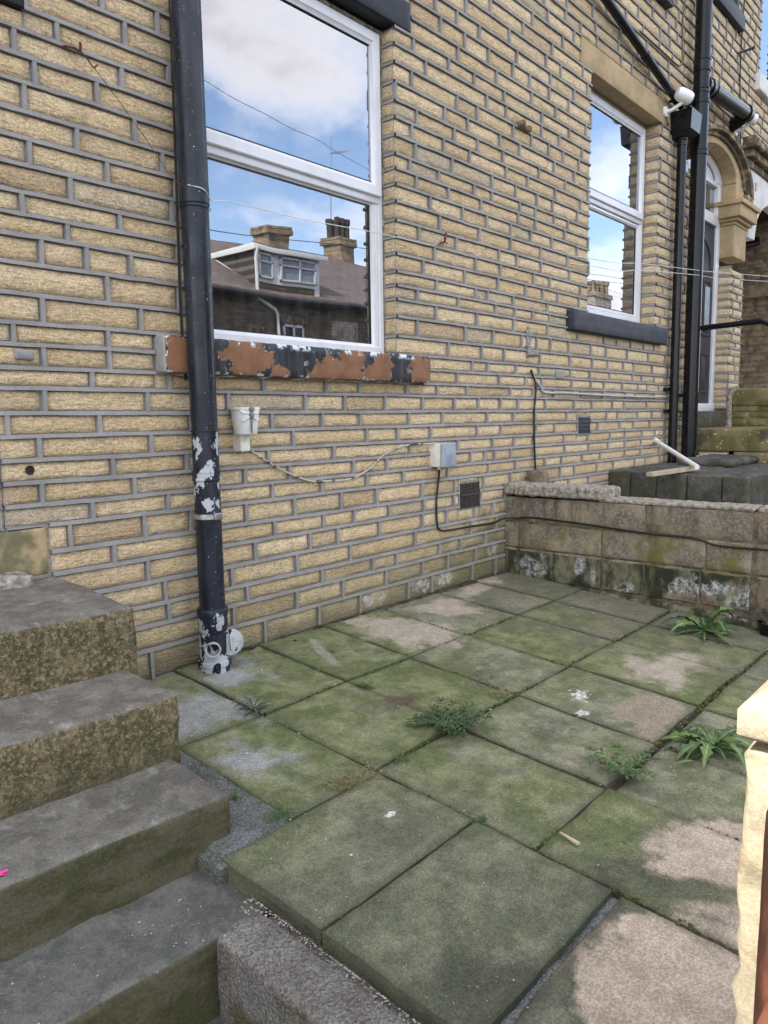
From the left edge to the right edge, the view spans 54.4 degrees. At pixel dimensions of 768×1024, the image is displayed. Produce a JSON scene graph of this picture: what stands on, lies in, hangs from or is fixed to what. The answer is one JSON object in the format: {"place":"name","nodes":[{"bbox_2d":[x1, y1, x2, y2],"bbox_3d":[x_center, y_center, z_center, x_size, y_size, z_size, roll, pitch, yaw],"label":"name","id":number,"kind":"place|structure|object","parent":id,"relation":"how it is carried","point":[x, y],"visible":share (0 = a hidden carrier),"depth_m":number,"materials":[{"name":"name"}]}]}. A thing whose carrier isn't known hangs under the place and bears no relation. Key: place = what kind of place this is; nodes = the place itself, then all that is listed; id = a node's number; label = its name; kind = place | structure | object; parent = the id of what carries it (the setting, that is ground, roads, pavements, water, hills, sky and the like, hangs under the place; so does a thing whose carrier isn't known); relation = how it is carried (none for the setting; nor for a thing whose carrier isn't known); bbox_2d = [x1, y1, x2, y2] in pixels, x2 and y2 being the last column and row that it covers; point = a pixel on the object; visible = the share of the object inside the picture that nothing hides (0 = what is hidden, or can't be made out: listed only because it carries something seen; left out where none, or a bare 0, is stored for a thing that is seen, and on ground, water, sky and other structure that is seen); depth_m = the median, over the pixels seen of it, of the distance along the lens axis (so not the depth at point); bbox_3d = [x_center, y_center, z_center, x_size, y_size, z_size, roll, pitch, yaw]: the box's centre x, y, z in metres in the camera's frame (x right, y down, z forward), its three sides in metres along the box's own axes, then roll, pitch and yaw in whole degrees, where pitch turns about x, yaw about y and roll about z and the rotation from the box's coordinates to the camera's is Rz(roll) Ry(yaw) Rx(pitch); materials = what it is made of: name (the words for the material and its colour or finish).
{"place":"outdoors","nodes":[
{"label":"outdoors","id":0,"kind":"place"},
{"bbox_2d":[180,750,618,1023],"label":"path","id":1,"kind":"structure","parent":0,"point":[212,865],"depth_m":1.81,"materials":[{"name":"concrete"}]},
{"bbox_2d":[230,787,244,799],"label":"grass tuft","id":2,"kind":"object","parent":1,"relation":"on","point":[235,793],"visible":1,"depth_m":1.98,"materials":[{"name":"green plant"}]},
{"bbox_2d":[249,797,303,830],"bbox_3d":[-0.271,0.764,1.891,0.094,0.033,0.149,12,15,61],"label":"grass tuft","id":3,"kind":"object","parent":1,"relation":"on","point":[278,816],"visible":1,"depth_m":1.89,"materials":[{"name":"green plant"}]},
{"bbox_2d":[149,572,767,1023],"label":"patio","id":4,"kind":"structure","parent":0,"point":[425,926],"depth_m":2.02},
{"bbox_2d":[232,695,275,717],"bbox_3d":[-0.439,0.641,2.487,0.138,0.047,0.159,3,8,31],"label":"plantain","id":5,"kind":"object","parent":4,"relation":"on","point":[249,700],"visible":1,"depth_m":2.49,"materials":[{"name":"green plant"}]},
{"bbox_2d":[174,571,506,673],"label":"dirt","id":6,"kind":"structure","parent":4,"relation":"on","point":[386,608],"depth_m":3.73,"materials":[{"name":"soil"}]},
{"bbox_2d":[300,762,386,795],"bbox_3d":[-0.103,0.741,2.050,0.150,0.033,0.280,5,9,41],"label":"grass tuft","id":7,"kind":"object","parent":4,"relation":"on","point":[349,782],"visible":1,"depth_m":2.06,"materials":[{"name":"plant"}]},
{"bbox_2d":[354,678,375,687],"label":"seedling","id":8,"kind":"object","parent":4,"relation":"on","point":[366,683],"visible":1,"depth_m":2.71,"materials":[{"name":"green plant"}]},
{"bbox_2d":[0,597,767,1023],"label":"grit","id":9,"kind":"object","parent":4,"relation":"on","point":[350,855],"visible":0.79,"depth_m":1.56,"materials":[{"name":"grey gravel"}]},
{"bbox_2d":[386,753,413,765],"bbox_3d":[0.043,0.727,2.193,0.065,0.018,0.094,3,8,28],"label":"grass tuft","id":10,"kind":"object","parent":4,"relation":"on","point":[401,760],"visible":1,"depth_m":2.20,"materials":[{"name":"green plant"}]},
{"bbox_2d":[372,691,435,712],"bbox_3d":[0.067,0.660,2.604,0.270,0.025,0.178,-5,8,-27],"label":"grass tuft","id":11,"kind":"object","parent":4,"relation":"on","point":[395,701],"visible":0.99,"depth_m":2.60,"materials":[{"name":"green plant"}]},
{"bbox_2d":[405,696,492,738],"bbox_3d":[0.222,0.669,2.427,0.259,0.050,0.264,5,9,41],"label":"ragwort","id":12,"kind":"object","parent":4,"relation":"on","point":[453,723],"visible":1,"depth_m":2.42,"materials":[{"name":"green plant"}]},
{"bbox_2d":[177,590,767,954],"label":"moss","id":13,"kind":"object","parent":4,"relation":"on","point":[543,842],"visible":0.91,"depth_m":2.60,"materials":[{"name":"green plant"}]},
{"bbox_2d":[470,814,492,825],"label":"grass tuft","id":14,"kind":"object","parent":4,"relation":"on","point":[483,817],"visible":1,"depth_m":1.91,"materials":[{"name":"green plant"}]},
{"bbox_2d":[477,685,522,702],"bbox_3d":[0.402,0.655,2.701,0.214,0.023,0.130,-5,8,-30],"label":"grass tuft","id":15,"kind":"object","parent":4,"relation":"on","point":[500,694],"visible":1,"depth_m":2.70,"materials":[{"name":"green plant"}]},
{"bbox_2d":[559,831,579,845],"bbox_3d":[0.457,0.805,1.844,0.011,0.008,0.059,-6,9,-37],"label":"wood splinter","id":16,"kind":"object","parent":4,"relation":"on","point":[574,841],"visible":1,"depth_m":1.84,"materials":[{"name":"beige wood"}]},
{"bbox_2d":[584,741,659,783],"bbox_3d":[0.688,0.730,2.180,0.218,0.059,0.224,3,8,26],"label":"sowthistle","id":17,"kind":"object","parent":4,"relation":"on","point":[628,771],"visible":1,"depth_m":2.18,"materials":[{"name":"green plant"}]},
{"bbox_2d":[674,759,695,763],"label":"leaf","id":18,"kind":"object","parent":4,"relation":"on","point":[687,760],"visible":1,"depth_m":2.24,"materials":[{"name":"green plant"}]},
{"bbox_2d":[658,605,739,645],"bbox_3d":[1.506,0.508,3.503,0.344,0.117,0.400,5,9,41],"label":"dandelion","id":19,"kind":"object","parent":4,"relation":"on","point":[720,629],"visible":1,"depth_m":3.48,"materials":[{"name":"green plant"}]},
{"bbox_2d":[660,724,751,768],"bbox_3d":[1.036,0.716,2.375,0.290,0.067,0.350,5,9,41],"label":"dandelion","id":20,"kind":"object","parent":4,"relation":"on","point":[710,740],"visible":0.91,"depth_m":2.34,"materials":[{"name":"green plant"}]},
{"bbox_2d":[756,616,767,636],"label":"plant pot","id":21,"kind":"object","parent":4,"relation":"on","point":[763,628],"visible":1,"depth_m":3.48,"materials":[{"name":"black plastic"}]},
{"bbox_2d":[261,678,736,934],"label":"soil","id":22,"kind":"structure","parent":0,"point":[619,783],"depth_m":2.37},
{"label":"ground","id":23,"kind":"structure","parent":0,"visible":0},
{"bbox_2d":[0,576,267,1023],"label":"stone steps","id":24,"kind":"structure","parent":23,"relation":"on","point":[114,817],"depth_m":1.69,"materials":[{"name":"grey stone"}]},
{"bbox_2d":[0,869,8,875],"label":"petal","id":25,"kind":"object","parent":24,"relation":"on","point":[3,871],"visible":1,"depth_m":1.49,"materials":[{"name":"pink plant"}]},
{"bbox_2d":[217,913,405,1023],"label":"kerb stone","id":26,"kind":"object","parent":23,"relation":"on","point":[270,971],"visible":1,"depth_m":1.42,"materials":[{"name":"concrete"}]},
{"bbox_2d":[267,914,421,1023],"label":"gravel","id":27,"kind":"structure","parent":26,"relation":"on","point":[393,1007],"depth_m":1.47,"materials":[{"name":"grey gravel"}]},
{"bbox_2d":[0,0,687,680],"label":"terraced house","id":28,"kind":"structure","parent":23,"relation":"on","point":[346,352],"depth_m":3.33,"materials":[{"name":"brick"}]},
{"bbox_2d":[13,349,33,360],"bbox_3d":[-1.113,-0.486,2.311,0.024,0.035,0.062,5,9,41],"label":"mortar lump","id":29,"kind":"object","parent":28,"relation":"attached to","point":[22,354],"visible":1,"depth_m":2.30,"materials":[{"name":"grey concrete"}]},
{"bbox_2d":[25,465,34,474],"bbox_3d":[-1.113,-0.132,2.350,0.004,0.030,0.030,5,9,41],"label":"drill hole","id":30,"kind":"object","parent":28,"relation":"attached to","point":[29,469],"visible":1,"depth_m":2.35,"materials":[{"name":"soil"}]},
{"bbox_2d":[63,41,97,67],"bbox_3d":[-0.951,-1.446,2.359,0.044,0.050,0.107,5,9,41],"label":"wire hook","id":31,"kind":"object","parent":28,"relation":"attached to","point":[76,49],"visible":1,"depth_m":2.34,"materials":[{"name":"metal"}]},
{"bbox_2d":[94,68,184,187],"bbox_3d":[-0.816,-1.273,2.499,0.276,0.338,0.037,-5,8,-27],"label":"wire","id":32,"kind":"object","parent":31,"relation":"hanging from","point":[137,126],"visible":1,"depth_m":2.50,"materials":[{"name":"metal"}]},
{"bbox_2d":[168,0,243,673],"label":"soil pipe","id":33,"kind":"object","parent":28,"relation":"attached to","point":[220,643],"visible":0.98,"depth_m":2.64,"materials":[{"name":"black metal"}]},
{"bbox_2d":[188,184,437,245],"bbox_3d":[-0.200,-1.228,3.174,0.036,0.111,1.562,4,9,36],"label":"washing line","id":34,"kind":"object","parent":33,"relation":"attached to","point":[304,219],"visible":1,"depth_m":2.99,"materials":[{"name":"black plastic"}]},
{"bbox_2d":[233,433,249,451],"bbox_3d":[-0.560,-0.280,2.938,0.057,0.088,0.050,5,9,41],"label":"cable box","id":35,"kind":"object","parent":28,"relation":"attached to","point":[241,442],"visible":0.76,"depth_m":2.92,"materials":[{"name":"beige paint"}]},
{"bbox_2d":[229,406,259,434],"bbox_3d":[-0.536,-0.356,2.903,0.127,0.107,0.119,5,9,41],"label":"hopper","id":36,"kind":"object","parent":28,"relation":"attached to","point":[245,420],"depth_m":2.86,"materials":[{"name":"white plastic"}]},
{"bbox_2d":[201,0,383,352],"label":"window","id":37,"kind":"structure","parent":28,"relation":"in","point":[293,109],"depth_m":3.19,"materials":[{"name":"white plastic"}]},
{"bbox_2d":[250,442,436,482],"bbox_3d":[-0.147,-0.235,3.413,0.034,0.183,1.240,5,9,41],"label":"cable","id":38,"kind":"object","parent":28,"relation":"attached to","point":[304,479],"visible":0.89,"depth_m":3.37,"materials":[{"name":"grey plastic"}]},
{"bbox_2d":[429,443,455,469],"bbox_3d":[0.305,-0.290,3.895,0.090,0.136,0.124,5,9,41],"label":"junction box","id":39,"kind":"object","parent":28,"relation":"attached to","point":[442,455],"visible":1,"depth_m":3.86,"materials":[{"name":"white plastic"}]},
{"bbox_2d":[435,470,767,550],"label":"cable","id":40,"kind":"object","parent":39,"relation":"attached to","point":[639,532],"visible":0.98,"depth_m":3.94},
{"bbox_2d":[438,232,447,244],"bbox_3d":[0.300,-1.385,3.793,0.046,0.068,0.072,0,7,9],"label":"iron hook","id":41,"kind":"object","parent":28,"relation":"attached to","point":[444,241],"visible":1,"depth_m":3.79,"materials":[{"name":"brown metal"}]},
{"bbox_2d":[516,119,531,132],"bbox_3d":[0.809,-2.214,4.290,0.050,0.051,0.123,5,9,41],"label":"pipe stub","id":42,"kind":"object","parent":28,"relation":"attached to","point":[521,123],"visible":1,"depth_m":4.26,"materials":[{"name":"metal"}]},
{"bbox_2d":[525,326,538,357],"bbox_3d":[0.903,-1.029,4.544,0.045,0.189,0.152,5,9,41],"label":"mortar smear","id":43,"kind":"object","parent":28,"relation":"attached to","point":[529,351],"visible":1,"depth_m":4.50},
{"bbox_2d":[530,369,536,468],"bbox_3d":[0.921,-0.549,4.609,0.070,0.648,0.015,-7,9,-41],"label":"cable","id":44,"kind":"object","parent":28,"relation":"attached to","point":[532,374],"visible":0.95,"depth_m":4.60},
{"bbox_2d":[555,369,562,378],"bbox_3d":[1.129,-0.889,4.824,0.023,0.065,0.100,5,9,41],"label":"mortar patch","id":45,"kind":"object","parent":28,"relation":"attached to","point":[558,373],"visible":1,"depth_m":4.81,"materials":[{"name":"grey concrete"}]},
{"bbox_2d":[536,380,668,397],"bbox_3d":[1.678,-0.882,5.439,0.016,0.093,2.251,5,9,41],"label":"cable","id":46,"kind":"object","parent":28,"relation":"attached to","point":[574,393],"visible":0.98,"depth_m":5.20,"materials":[{"name":"grey plastic"}]},
{"bbox_2d":[587,92,645,322],"bbox_3d":[1.645,-2.186,5.490,0.081,1.488,1.144,5,9,41],"label":"window","id":47,"kind":"structure","parent":28,"relation":"in","point":[617,146],"depth_m":5.56,"materials":[{"name":"white plastic"}]},
{"bbox_2d":[600,0,684,109],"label":"waste pipe","id":48,"kind":"object","parent":28,"relation":"attached to","point":[628,31],"visible":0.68,"depth_m":5.24,"materials":[{"name":"black plastic"}]},
{"bbox_2d":[639,0,685,66],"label":"cable","id":49,"kind":"object","parent":28,"relation":"attached to","point":[656,45],"visible":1,"depth_m":5.86,"materials":[{"name":"black plastic"}]},
{"bbox_2d":[570,263,767,281],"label":"washing line","id":50,"kind":"object","parent":28,"relation":"attached to","point":[660,271],"visible":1,"depth_m":5.62,"materials":[{"name":"grey plastic"}]},
{"bbox_2d":[576,256,767,276],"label":"washing line","id":51,"kind":"object","parent":28,"relation":"attached to","point":[661,265],"visible":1,"depth_m":5.61,"materials":[{"name":"grey plastic"}]},
{"bbox_2d":[663,87,693,125],"bbox_3d":[2.250,-3.101,5.722,0.229,0.265,0.132,2,8,19],"label":"security camera","id":52,"kind":"object","parent":28,"relation":"attached to","point":[683,96],"visible":1,"depth_m":5.68,"materials":[{"name":"white plastic"}]},
{"bbox_2d":[663,107,701,462],"bbox_3d":[2.400,-1.707,6.061,0.171,2.877,0.220,5,9,41],"label":"downpipe","id":53,"kind":"object","parent":28,"relation":"attached to","point":[685,124],"visible":0.98,"depth_m":5.99,"materials":[{"name":"black plastic"}]},
{"bbox_2d":[504,480,767,630],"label":"wall","id":54,"kind":"structure","parent":23,"relation":"on","point":[691,577],"depth_m":3.92,"materials":[{"name":"stone"}]},
{"bbox_2d":[525,468,548,482],"bbox_3d":[0.940,-0.184,4.583,0.114,0.163,0.174,5,9,41],"label":"rounded cap","id":55,"kind":"object","parent":54,"relation":"on","point":[538,475],"visible":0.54,"depth_m":4.53,"materials":[{"name":"stone"}]},
{"bbox_2d":[608,454,767,505],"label":"block platform","id":56,"kind":"structure","parent":23,"relation":"on","point":[731,478],"depth_m":5.22,"materials":[{"name":"concrete"}]},
{"bbox_2d":[646,466,699,475],"bbox_3d":[1.982,-0.281,5.113,0.588,0.038,0.048,-6,9,-38],"label":"batten","id":57,"kind":"object","parent":56,"relation":"on","point":[670,471],"visible":0.86,"depth_m":5.06,"materials":[{"name":"beige wood"}]},
{"bbox_2d":[654,438,698,468],"bbox_3d":[2.172,-0.449,5.605,0.056,0.190,1.027,0,7,5],"label":"plastic pipe","id":58,"kind":"object","parent":56,"relation":"on","point":[657,441],"visible":1,"depth_m":5.51,"materials":[{"name":"white plastic"}]},
{"bbox_2d":[696,386,767,462],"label":"stone steps","id":59,"kind":"structure","parent":56,"relation":"on","point":[744,431],"depth_m":6.54,"materials":[{"name":"stone"}]},
{"bbox_2d":[701,318,767,331],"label":"handrail","id":60,"kind":"object","parent":59,"relation":"on","point":[735,324],"visible":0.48,"depth_m":6.28,"materials":[{"name":"black metal"}]},
{"bbox_2d":[658,0,767,460],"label":"terraced house","id":61,"kind":"structure","parent":23,"relation":"on","point":[736,210],"depth_m":7.24,"materials":[{"name":"stone"}]},
{"bbox_2d":[686,154,721,410],"bbox_3d":[2.928,-2.128,6.980,0.082,2.355,0.980,5,9,41],"label":"front door","id":62,"kind":"structure","parent":61,"relation":"in","point":[713,179],"depth_m":7.19,"materials":[{"name":"white plastic"}]},
{"bbox_2d":[678,0,755,456],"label":"soil pipe","id":63,"kind":"object","parent":61,"relation":"attached to","point":[707,88],"visible":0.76,"depth_m":6.14,"materials":[{"name":"black plastic"}]},
{"bbox_2d":[739,0,744,144],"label":"cable","id":64,"kind":"object","parent":61,"relation":"attached to","point":[740,69],"visible":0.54,"depth_m":6.96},
{"bbox_2d":[733,114,758,138],"bbox_3d":[3.354,-3.564,6.940,0.218,0.262,0.111,2,8,22],"label":"security camera","id":65,"kind":"object","parent":61,"relation":"attached to","point":[753,121],"visible":0.56,"depth_m":6.92,"materials":[{"name":"white plastic"}]},
{"bbox_2d":[737,46,754,53],"bbox_3d":[3.330,-4.249,6.880,0.164,0.080,0.027,-2,7,-6],"label":"iron peg","id":66,"kind":"object","parent":61,"relation":"attached to","point":[748,49],"visible":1,"depth_m":6.87,"materials":[{"name":"black metal"}]},
{"bbox_2d":[746,236,759,247],"bbox_3d":[4.303,-3.183,8.854,0.268,0.119,0.099,5,9,41],"label":"lamp tube","id":67,"kind":"object","parent":61,"relation":"attached to","point":[755,242],"visible":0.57,"depth_m":8.78,"materials":[{"name":"black plastic"}]},
{"bbox_2d":[759,0,767,79],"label":"window","id":68,"kind":"structure","parent":61,"relation":"in","point":[763,64],"depth_m":7.77,"materials":[{"name":"glass"}]},
{"bbox_2d":[732,680,767,1023],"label":"gate pier","id":69,"kind":"structure","parent":23,"relation":"on","point":[752,718],"depth_m":0.91,"materials":[{"name":"beige stone"}]},
{"bbox_2d":[753,809,767,1023],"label":"timber gate","id":70,"kind":"structure","parent":69,"relation":"attached to","point":[760,1014],"depth_m":0.81,"materials":[{"name":"wood"}]}
]}

